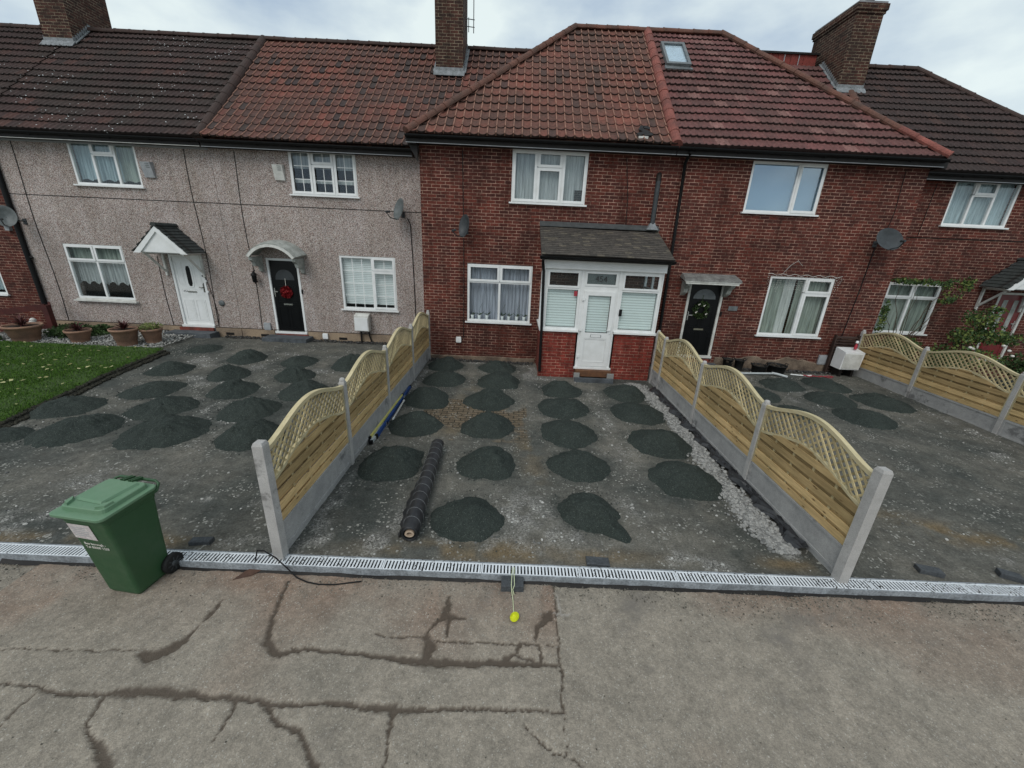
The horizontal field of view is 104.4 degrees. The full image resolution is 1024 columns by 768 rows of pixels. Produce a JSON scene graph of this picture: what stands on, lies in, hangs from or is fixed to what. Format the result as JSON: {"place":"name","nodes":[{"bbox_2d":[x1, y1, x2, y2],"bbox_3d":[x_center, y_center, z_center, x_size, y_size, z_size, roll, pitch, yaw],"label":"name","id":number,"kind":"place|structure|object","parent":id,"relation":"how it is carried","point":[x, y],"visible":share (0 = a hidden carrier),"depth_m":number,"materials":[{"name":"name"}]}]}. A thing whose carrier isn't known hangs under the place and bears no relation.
{"place":"outdoors","nodes":[
{"label":"outdoors","id":0,"kind":"place"},
{"bbox_2d":[0,564,37,590],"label":"pavement","id":1,"kind":"structure","parent":0,"point":[14,574],"depth_m":3.87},
{"bbox_2d":[0,570,1022,767],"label":"pavement grit","id":2,"kind":"object","parent":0,"point":[518,662],"visible":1,"depth_m":3.19,"materials":[{"name":"gravel"}]},
{"bbox_2d":[0,564,1023,767],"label":"pavement","id":3,"kind":"structure","parent":0,"point":[811,688],"depth_m":3.12,"materials":[{"name":"concrete"}]},
{"bbox_2d":[49,475,183,593],"bbox_3d":[-3.555,1.412,3.636,0.501,1.041,0.562,5,20,6],"label":"wheelie bin","id":4,"kind":"object","parent":3,"relation":"on","point":[114,525],"visible":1,"depth_m":3.52,"materials":[{"name":"plastic"}]},
{"bbox_2d":[251,550,361,584],"bbox_3d":[-2.085,1.802,3.902,1.208,0.255,0.119,5,20,7],"label":"loose cable","id":5,"kind":"object","parent":3,"relation":"on","point":[289,570],"visible":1,"depth_m":3.92,"materials":[{"name":"black plastic"}]},
{"bbox_2d":[0,563,1023,651],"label":"pavement grit","id":6,"kind":"object","parent":3,"relation":"on","point":[288,582],"visible":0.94,"depth_m":3.88,"materials":[{"name":"gravel"}]},
{"bbox_2d":[501,576,523,591],"bbox_3d":[0.003,1.985,3.945,0.220,0.085,0.140,2,20,-1],"label":"paver","id":7,"kind":"object","parent":3,"relation":"on","point":[506,584],"visible":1,"depth_m":3.89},
{"bbox_2d":[0,329,1023,584],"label":"garden ground","id":8,"kind":"structure","parent":0,"point":[212,483],"depth_m":5.35,"materials":[{"name":"gravel"}]},
{"bbox_2d":[0,426,35,442],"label":"grit heap","id":9,"kind":"object","parent":8,"relation":"on","point":[8,434],"visible":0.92,"depth_m":6.04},
{"bbox_2d":[0,302,57,330],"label":"brick wall","id":10,"kind":"structure","parent":8,"relation":"on","point":[47,310],"depth_m":10.78,"materials":[{"name":"brick"}]},
{"bbox_2d":[29,395,107,418],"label":"grit heap","id":11,"kind":"object","parent":8,"relation":"on","point":[65,406],"visible":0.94,"depth_m":6.88,"materials":[{"name":"gravel"}]},
{"bbox_2d":[23,413,125,447],"bbox_3d":[-6.924,0.644,6.335,1.243,0.238,1.263,3,20,0],"label":"grit heap","id":12,"kind":"object","parent":8,"relation":"on","point":[68,430],"visible":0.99,"depth_m":6.15,"materials":[{"name":"gravel"}]},
{"bbox_2d":[43,322,112,339],"bbox_3d":[-12.118,-1.474,11.127,1.642,0.547,1.144,3,20,0],"label":"ivy bush","id":13,"kind":"object","parent":8,"relation":"on","point":[98,329],"visible":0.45,"depth_m":10.99,"materials":[{"name":"green plant"}]},
{"bbox_2d":[0,340,162,420],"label":"lawn","id":14,"kind":"structure","parent":8,"relation":"on","point":[51,385],"depth_m":8.62,"materials":[{"name":"plant"}]},
{"bbox_2d":[0,350,169,427],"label":"cut turf edge","id":15,"kind":"object","parent":8,"relation":"on","point":[24,415],"visible":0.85,"depth_m":7.92,"materials":[{"name":"soil"}]},
{"bbox_2d":[0,329,195,347],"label":"bed gravel","id":16,"kind":"structure","parent":8,"relation":"on","point":[168,340],"depth_m":10.68,"materials":[{"name":"gravel"}]},
{"bbox_2d":[0,314,43,341],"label":"plant pot","id":17,"kind":"object","parent":16,"relation":"on","point":[23,330],"visible":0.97,"depth_m":10.23,"materials":[{"name":"ceramic"}]},
{"bbox_2d":[62,321,91,342],"bbox_3d":[-11.421,-1.396,10.469,0.640,0.569,0.621,3,20,0],"label":"plant pot","id":18,"kind":"object","parent":16,"relation":"on","point":[76,333],"visible":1,"depth_m":10.40,"materials":[{"name":"ceramic"}]},
{"bbox_2d":[107,317,138,345],"bbox_3d":[-10.118,-1.368,10.355,0.615,0.711,0.624,3,20,0],"label":"plant pot","id":19,"kind":"object","parent":16,"relation":"on","point":[124,334],"visible":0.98,"depth_m":10.28,"materials":[{"name":"ceramic"}]},
{"bbox_2d":[137,322,162,342],"bbox_3d":[-9.723,-1.401,10.707,0.574,0.553,0.571,3,20,0],"label":"plant pot","id":20,"kind":"object","parent":16,"relation":"on","point":[150,333],"visible":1,"depth_m":10.62,"materials":[{"name":"ceramic"}]},
{"bbox_2d":[116,380,187,399],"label":"grit heap","id":21,"kind":"object","parent":8,"relation":"on","point":[152,389],"visible":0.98,"depth_m":7.71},
{"bbox_2d":[121,395,199,420],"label":"grit heap","id":22,"kind":"object","parent":8,"relation":"on","point":[156,406],"visible":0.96,"depth_m":7.02,"materials":[{"name":"gravel"}]},
{"bbox_2d":[112,413,211,449],"bbox_3d":[-5.576,0.684,6.363,1.354,0.259,1.274,3,20,0],"label":"grit heap","id":23,"kind":"object","parent":8,"relation":"on","point":[164,430],"visible":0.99,"depth_m":6.17,"materials":[{"name":"gravel"}]},
{"bbox_2d":[142,361,195,375],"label":"grit heap","id":24,"kind":"object","parent":8,"relation":"on","point":[169,368],"visible":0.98,"depth_m":8.79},
{"bbox_2d":[188,537,214,545],"bbox_3d":[-3.298,1.674,4.220,0.210,0.060,0.085,1,20,-6],"label":"paver","id":25,"kind":"object","parent":8,"relation":"on","point":[194,541],"visible":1,"depth_m":4.19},
{"bbox_2d":[186,344,221,352],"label":"grit heap","id":26,"kind":"object","parent":8,"relation":"on","point":[205,348],"visible":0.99,"depth_m":10.47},
{"bbox_2d":[206,364,251,381],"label":"grit heap","id":27,"kind":"object","parent":8,"relation":"on","point":[226,372],"visible":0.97,"depth_m":8.69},
{"bbox_2d":[205,378,260,399],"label":"grit heap","id":28,"kind":"object","parent":8,"relation":"on","point":[237,388],"visible":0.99,"depth_m":7.84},
{"bbox_2d":[226,349,267,364],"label":"grit heap","id":29,"kind":"object","parent":8,"relation":"on","point":[246,356],"visible":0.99,"depth_m":9.78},
{"bbox_2d":[213,418,285,451],"bbox_3d":[-4.241,0.719,6.389,1.063,0.292,1.025,20,26,39],"label":"grit heap","id":30,"kind":"object","parent":8,"relation":"on","point":[243,435],"visible":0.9,"depth_m":6.17,"materials":[{"name":"gravel"}]},
{"bbox_2d":[216,396,282,422],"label":"grit heap","id":31,"kind":"object","parent":8,"relation":"on","point":[251,407],"visible":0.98,"depth_m":7.05,"materials":[{"name":"gravel"}]},
{"bbox_2d":[274,365,315,382],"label":"grit heap","id":32,"kind":"object","parent":8,"relation":"on","point":[290,374],"visible":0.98,"depth_m":8.82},
{"bbox_2d":[281,355,318,366],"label":"grit heap","id":33,"kind":"object","parent":8,"relation":"on","point":[303,361],"visible":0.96,"depth_m":9.78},
{"bbox_2d":[277,379,328,401],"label":"grit heap","id":34,"kind":"object","parent":8,"relation":"on","point":[296,391],"visible":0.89,"depth_m":7.98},
{"bbox_2d":[251,310,430,563],"bbox_3d":[-2.315,-0.036,7.363,0.100,1.645,7.469,3,20,0],"label":"garden fence","id":35,"kind":"object","parent":8,"relation":"on","point":[290,514],"visible":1,"depth_m":4.99,"materials":[{"name":"wood"}]},
{"bbox_2d":[331,353,370,371],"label":"grit heap","id":36,"kind":"object","parent":8,"relation":"on","point":[345,363],"visible":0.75,"depth_m":9.56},
{"bbox_2d":[357,445,424,481],"bbox_3d":[-1.778,1.079,5.833,0.997,0.290,0.998,3,20,0],"label":"grit heap","id":37,"kind":"object","parent":8,"relation":"on","point":[392,463],"visible":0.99,"depth_m":5.64,"materials":[{"name":"gravel"}]},
{"bbox_2d":[375,385,411,438],"bbox_3d":[-2.256,0.465,7.717,0.041,0.076,2.440,2,20,-1],"label":"spirit level","id":38,"kind":"object","parent":8,"relation":"on","point":[383,425],"visible":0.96,"depth_m":7.43,"materials":[{"name":"blue plastic"}]},
{"bbox_2d":[387,411,443,436],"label":"grit heap","id":39,"kind":"object","parent":8,"relation":"on","point":[416,423],"visible":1,"depth_m":6.91,"materials":[{"name":"gravel"}]},
{"bbox_2d":[398,439,443,540],"bbox_3d":[-1.173,1.297,5.321,0.313,0.198,2.069,3,20,0],"label":"membrane roll","id":40,"kind":"object","parent":8,"relation":"on","point":[413,514],"visible":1,"depth_m":4.91,"materials":[{"name":"plastic"}]},
{"bbox_2d":[403,386,448,409],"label":"grit heap","id":41,"kind":"object","parent":8,"relation":"on","point":[428,398],"visible":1,"depth_m":8.04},
{"bbox_2d":[422,370,465,386],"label":"grit heap","id":42,"kind":"object","parent":8,"relation":"on","point":[445,378],"visible":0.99,"depth_m":9.22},
{"bbox_2d":[428,356,463,370],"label":"grit heap","id":43,"kind":"object","parent":8,"relation":"on","point":[448,363],"visible":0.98,"depth_m":10.27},
{"bbox_2d":[1,345,920,554],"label":"spilled grit","id":44,"kind":"object","parent":8,"relation":"on","point":[436,432],"visible":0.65,"depth_m":6.92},
{"bbox_2d":[430,497,504,541],"bbox_3d":[-0.540,1.536,4.789,1.000,0.241,0.931,3,20,0],"label":"grit heap","id":45,"kind":"object","parent":8,"relation":"on","point":[474,519],"visible":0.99,"depth_m":4.63,"materials":[{"name":"gravel"}]},
{"bbox_2d":[456,446,515,480],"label":"grit heap","id":46,"kind":"object","parent":8,"relation":"on","point":[494,463],"visible":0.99,"depth_m":5.77,"materials":[{"name":"gravel"}]},
{"bbox_2d":[460,411,514,438],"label":"grit heap","id":47,"kind":"object","parent":8,"relation":"on","point":[488,424],"visible":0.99,"depth_m":6.93,"materials":[{"name":"gravel"}]},
{"bbox_2d":[463,388,514,411],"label":"grit heap","id":48,"kind":"object","parent":8,"relation":"on","point":[490,399],"visible":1,"depth_m":8.11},
{"bbox_2d":[478,360,515,373],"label":"grit heap","id":49,"kind":"object","parent":8,"relation":"on","point":[491,366],"visible":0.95,"depth_m":10.27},
{"bbox_2d":[477,371,519,388],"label":"grit heap","id":50,"kind":"object","parent":8,"relation":"on","point":[501,380],"visible":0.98,"depth_m":9.20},
{"bbox_2d":[225,335,843,374],"bbox_3d":[0.327,-0.804,11.509,17.906,0.216,1.194,3,20,0],"label":"debris","id":51,"kind":"object","parent":8,"relation":"on","point":[528,363],"visible":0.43,"depth_m":11.17,"materials":[{"name":"stone"}]},
{"bbox_2d":[541,380,582,397],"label":"grit heap","id":52,"kind":"object","parent":8,"relation":"on","point":[559,389],"visible":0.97,"depth_m":8.86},
{"bbox_2d":[538,397,589,419],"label":"grit heap","id":53,"kind":"object","parent":8,"relation":"on","point":[563,408],"visible":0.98,"depth_m":7.88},
{"bbox_2d":[540,419,597,448],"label":"grit heap","id":54,"kind":"object","parent":8,"relation":"on","point":[567,434],"visible":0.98,"depth_m":6.84,"materials":[{"name":"gravel"}]},
{"bbox_2d":[545,449,610,482],"bbox_3d":[1.034,1.176,6.026,0.984,0.221,1.005,-15,26,-40],"label":"grit heap","id":55,"kind":"object","parent":8,"relation":"on","point":[575,465],"visible":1,"depth_m":5.86,"materials":[{"name":"gravel"}]},
{"bbox_2d":[557,492,631,543],"bbox_3d":[0.985,1.554,4.933,0.896,0.243,1.040,3,20,0],"label":"grit heap","id":56,"kind":"object","parent":8,"relation":"on","point":[588,512],"visible":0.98,"depth_m":4.78,"materials":[{"name":"gravel"}]},
{"bbox_2d":[586,556,609,566],"bbox_3d":[0.907,1.883,4.207,0.240,0.040,0.110,4,20,2],"label":"paver","id":57,"kind":"object","parent":8,"relation":"on","point":[597,561],"visible":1,"depth_m":4.18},
{"bbox_2d":[603,384,645,402],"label":"grit heap","id":58,"kind":"object","parent":8,"relation":"on","point":[625,393],"visible":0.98,"depth_m":8.85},
{"bbox_2d":[610,402,665,425],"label":"grit heap","id":59,"kind":"object","parent":8,"relation":"on","point":[634,412],"visible":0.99,"depth_m":7.81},
{"bbox_2d":[627,429,692,459],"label":"grit heap","id":60,"kind":"object","parent":8,"relation":"on","point":[663,443],"visible":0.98,"depth_m":6.65,"materials":[{"name":"gravel"}]},
{"bbox_2d":[648,461,722,500],"bbox_3d":[2.531,1.310,5.800,1.171,0.251,1.122,3,20,0],"label":"grit heap","id":61,"kind":"object","parent":8,"relation":"on","point":[681,479],"visible":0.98,"depth_m":5.56,"materials":[{"name":"gravel"}]},
{"bbox_2d":[624,383,800,554],"bbox_3d":[3.002,0.946,7.116,0.622,0.057,5.693,3,20,0],"label":"rubble","id":62,"kind":"object","parent":8,"relation":"on","point":[768,535],"visible":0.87,"depth_m":5.43,"materials":[{"name":"gravel"}]},
{"bbox_2d":[649,387,807,548],"bbox_3d":[3.294,0.965,6.998,0.214,0.065,5.305,3,20,0],"label":"torn membrane","id":63,"kind":"object","parent":8,"relation":"on","point":[788,533],"visible":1,"depth_m":5.74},
{"bbox_2d":[734,386,780,402],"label":"grit heap","id":64,"kind":"object","parent":8,"relation":"on","point":[764,394],"visible":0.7,"depth_m":8.97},
{"bbox_2d":[648,330,893,587],"bbox_3d":[3.456,0.426,6.817,0.100,1.645,6.249,3,20,0],"label":"garden fence","id":65,"kind":"object","parent":8,"relation":"on","point":[814,502],"visible":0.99,"depth_m":4.98,"materials":[{"name":"wood"}]},
{"bbox_2d":[759,378,805,391],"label":"grit heap","id":66,"kind":"object","parent":8,"relation":"on","point":[781,384],"visible":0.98,"depth_m":9.65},
{"bbox_2d":[800,377,851,393],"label":"grit heap","id":67,"kind":"object","parent":8,"relation":"on","point":[828,384],"visible":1,"depth_m":9.84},
{"bbox_2d":[802,391,857,408],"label":"grit heap","id":68,"kind":"object","parent":8,"relation":"on","point":[832,400],"visible":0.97,"depth_m":8.86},
{"bbox_2d":[823,334,860,372],"bbox_3d":[9.101,-0.819,10.968,0.660,1.080,0.080,3,20,0],"label":"louvred panel","id":69,"kind":"object","parent":8,"relation":"on","point":[848,341],"visible":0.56,"depth_m":10.87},
{"bbox_2d":[830,347,865,376],"bbox_3d":[9.071,-0.573,10.783,0.580,0.780,0.395,3,20,0],"label":"gas meter box","id":70,"kind":"object","parent":8,"relation":"on","point":[848,360],"visible":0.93,"depth_m":10.63,"materials":[{"name":"plastic"}]},
{"bbox_2d":[841,354,862,368],"bbox_3d":[9.053,-0.594,10.573,0.460,0.400,0.013,3,20,0],"label":"door","id":71,"kind":"structure","parent":70,"relation":"in","point":[851,361],"depth_m":10.57,"materials":[{"name":"white paint"}]},
{"bbox_2d":[831,407,898,429],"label":"grit heap","id":72,"kind":"object","parent":8,"relation":"on","point":[866,418],"visible":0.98,"depth_m":7.95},
{"bbox_2d":[849,392,916,413],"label":"grit heap","id":73,"kind":"object","parent":8,"relation":"on","point":[880,401],"visible":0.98,"depth_m":8.82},
{"bbox_2d":[913,563,945,577],"bbox_3d":[4.494,2.012,4.278,0.220,0.060,0.100,7,20,13],"label":"paver","id":74,"kind":"object","parent":8,"relation":"on","point":[930,570],"visible":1,"depth_m":4.25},
{"bbox_2d":[852,330,1023,445],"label":"garden fence","id":75,"kind":"object","parent":8,"relation":"on","point":[978,399],"visible":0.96,"depth_m":8.54,"materials":[{"name":"wood"}]},
{"bbox_2d":[995,567,1023,583],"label":"paver","id":76,"kind":"object","parent":8,"relation":"on","point":[1009,575],"visible":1,"depth_m":4.24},
{"bbox_2d":[0,0,1023,114],"label":"sky","id":77,"kind":"structure","parent":0,"point":[975,45],"materials":[{"name":"white"}]},
{"bbox_2d":[644,26,953,372],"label":"terraced house","id":78,"kind":"structure","parent":0,"point":[790,159],"depth_m":10.11,"materials":[{"name":"brick"}]},
{"bbox_2d":[660,41,692,70],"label":"roof window","id":79,"kind":"structure","parent":78,"relation":"in","point":[675,54],"depth_m":10.84,"materials":[{"name":"glass"}]},
{"bbox_2d":[676,284,723,357],"bbox_3d":[5.145,-1.728,10.831,1.015,2.060,0.140,3,20,0],"label":"door","id":80,"kind":"structure","parent":78,"relation":"in","point":[700,333],"depth_m":10.82,"materials":[{"name":"black paint"}]},
{"bbox_2d":[741,161,828,216],"bbox_3d":[6.675,-4.780,9.760,1.910,1.165,0.231,3,20,0],"label":"window","id":81,"kind":"structure","parent":78,"relation":"in","point":[774,188],"depth_m":9.83,"materials":[{"name":"plastic"}]},
{"bbox_2d":[754,276,834,338],"bbox_3d":[7.605,-2.060,10.731,1.800,1.595,0.247,3,20,0],"label":"window","id":82,"kind":"structure","parent":78,"relation":"in","point":[806,306],"depth_m":10.80,"materials":[{"name":"plastic"}]},
{"bbox_2d":[872,228,905,249],"bbox_3d":[9.255,-3.547,9.719,0.564,0.512,0.637,17,24,35],"label":"satellite dish","id":83,"kind":"object","parent":78,"relation":"attached to","point":[889,238],"visible":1,"depth_m":9.76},
{"bbox_2d":[589,332,1023,395],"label":"ground","id":84,"kind":"structure","parent":0,"point":[1003,384],"depth_m":11.90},
{"bbox_2d":[0,27,60,331],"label":"terraced house","id":85,"kind":"structure","parent":84,"relation":"on","point":[22,51],"depth_m":11.51,"materials":[{"name":"brown tile"}]},
{"bbox_2d":[0,0,326,338],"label":"terraced house","id":86,"kind":"structure","parent":84,"relation":"on","point":[95,108],"depth_m":11.02,"materials":[{"name":"grey tile"}]},
{"bbox_2d":[0,205,27,226],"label":"satellite dish","id":87,"kind":"object","parent":86,"relation":"attached to","point":[8,217],"visible":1,"depth_m":10.61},
{"bbox_2d":[62,243,138,302],"bbox_3d":[-11.878,-3.194,11.495,1.820,1.585,0.282,3,20,0],"label":"window","id":88,"kind":"structure","parent":86,"relation":"in","point":[106,264],"depth_m":11.53,"materials":[{"name":"plastic"}]},
{"bbox_2d":[66,143,145,188],"bbox_3d":[-10.770,-5.842,10.556,1.870,1.115,0.247,3,20,0],"label":"window","id":89,"kind":"structure","parent":86,"relation":"in","point":[100,162],"depth_m":10.62,"materials":[{"name":"plastic"}]},
{"bbox_2d":[139,161,155,177],"bbox_3d":[-9.611,-5.661,10.475,0.260,0.380,0.128,3,20,0],"label":"alarm box","id":90,"kind":"object","parent":86,"relation":"attached to","point":[148,169],"visible":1,"depth_m":10.47,"materials":[{"name":"grey plastic"}]},
{"bbox_2d":[168,254,215,327],"bbox_3d":[-9.328,-2.698,11.618,1.000,2.060,0.140,3,20,0],"label":"door","id":91,"kind":"structure","parent":86,"relation":"in","point":[192,291],"depth_m":11.63,"materials":[{"name":"plastic"}]},
{"bbox_2d":[194,0,529,343],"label":"terraced house","id":92,"kind":"structure","parent":84,"relation":"on","point":[337,249],"depth_m":11.13,"materials":[{"name":"tile"}]},
{"bbox_2d":[265,258,307,333],"bbox_3d":[-6.577,-2.548,11.642,0.970,2.160,0.140,3,20,0],"label":"door","id":93,"kind":"structure","parent":92,"relation":"in","point":[289,313],"depth_m":11.66,"materials":[{"name":"plastic"}]},
{"bbox_2d":[287,152,359,198],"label":"window","id":94,"kind":"structure","parent":92,"relation":"in","point":[300,160],"depth_m":10.57,"materials":[{"name":"plastic"}]},
{"bbox_2d":[354,313,372,343],"bbox_3d":[-4.402,-1.629,11.770,0.458,0.906,0.209,3,20,0],"label":"meter box","id":95,"kind":"object","parent":92,"relation":"attached to","point":[362,321],"visible":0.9,"depth_m":11.64,"materials":[{"name":"white paint"}]},
{"bbox_2d":[339,255,398,312],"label":"window","id":96,"kind":"structure","parent":92,"relation":"in","point":[368,280],"depth_m":11.58,"materials":[{"name":"plastic"}]},
{"bbox_2d":[385,198,404,219],"bbox_3d":[-3.047,-4.623,10.494,0.436,0.546,0.659,3,20,0],"label":"satellite dish","id":97,"kind":"object","parent":92,"relation":"attached to","point":[398,209],"visible":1,"depth_m":10.55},
{"bbox_2d":[0,542,1023,605],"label":"drainage channel","id":98,"kind":"object","parent":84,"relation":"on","point":[18,553],"visible":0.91,"depth_m":4.02,"materials":[{"name":"metal"}]},
{"bbox_2d":[7,550,1021,595],"bbox_3d":[0.379,1.909,4.062,10.908,0.016,0.172,3,20,0],"label":"drain grit","id":99,"kind":"object","parent":98,"relation":"on","point":[664,572],"visible":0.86,"depth_m":4.06,"materials":[{"name":"gravel"}]},
{"bbox_2d":[403,23,682,383],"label":"terraced house","id":100,"kind":"structure","parent":84,"relation":"on","point":[550,167],"depth_m":9.84,"materials":[{"name":"brick"}]},
{"bbox_2d":[451,214,468,236],"bbox_3d":[-1.187,-3.885,9.753,0.338,0.542,0.687,9,21,18],"label":"satellite dish","id":101,"kind":"object","parent":100,"relation":"attached to","point":[463,226],"visible":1,"depth_m":9.82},
{"bbox_2d":[465,263,532,324],"bbox_3d":[-0.342,-2.414,10.712,1.810,1.545,0.287,3,20,0],"label":"window","id":102,"kind":"structure","parent":100,"relation":"in","point":[490,287],"depth_m":10.80,"materials":[{"name":"plastic"}]},
{"bbox_2d":[509,149,588,206],"bbox_3d":[0.910,-5.033,9.741,1.930,1.195,0.247,3,20,0],"label":"window","id":103,"kind":"structure","parent":100,"relation":"in","point":[539,177],"depth_m":9.79,"materials":[{"name":"plastic"}]},
{"bbox_2d":[543,268,581,329],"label":"porch window","id":104,"kind":"structure","parent":100,"relation":"in","point":[560,306],"depth_m":9.54,"materials":[{"name":"plastic"}]},
{"bbox_2d":[573,289,617,369],"bbox_3d":[2.042,-1.303,9.683,0.920,1.935,0.160,3,20,0],"label":"porch door","id":105,"kind":"structure","parent":100,"relation":"in","point":[593,349],"depth_m":9.67,"materials":[{"name":"plastic"}]},
{"bbox_2d":[615,272,662,332],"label":"porch window","id":106,"kind":"structure","parent":100,"relation":"in","point":[636,305],"depth_m":9.55,"materials":[{"name":"plastic"}]},
{"bbox_2d":[875,342,1023,378],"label":"hedge bush","id":107,"kind":"object","parent":84,"relation":"on","point":[1019,367],"visible":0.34,"depth_m":10.68,"materials":[{"name":"green plant"}]},
{"bbox_2d":[929,305,1023,369],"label":"garden bush","id":108,"kind":"object","parent":84,"relation":"on","point":[992,335],"visible":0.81,"depth_m":10.79,"materials":[{"name":"green plant"}]},
{"bbox_2d":[811,0,1023,377],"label":"terraced house","id":109,"kind":"structure","parent":0,"point":[967,220],"depth_m":11.16,"materials":[{"name":"brick"}]},
{"bbox_2d":[872,282,941,335],"bbox_3d":[11.486,-2.203,11.614,1.670,1.485,0.247,3,20,0],"label":"window","id":110,"kind":"structure","parent":109,"relation":"in","point":[924,294],"depth_m":11.67,"materials":[{"name":"plastic"}]},
{"bbox_2d":[872,277,976,353],"bbox_3d":[11.620,-1.772,11.415,2.271,2.645,0.568,3,20,0],"label":"climbing shrub","id":111,"kind":"object","parent":109,"relation":"attached to","point":[969,285],"visible":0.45,"depth_m":11.13,"materials":[{"name":"green plant"}]},
{"bbox_2d":[939,182,1021,229],"bbox_3d":[12.547,-4.809,10.671,1.850,1.155,0.247,3,20,0],"label":"window","id":112,"kind":"structure","parent":109,"relation":"in","point":[971,205],"depth_m":10.74,"materials":[{"name":"plastic"}]},
{"bbox_2d":[970,292,1023,361],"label":"door","id":113,"kind":"structure","parent":109,"relation":"in","point":[1011,301],"depth_m":11.63,"materials":[{"name":"white paint"}]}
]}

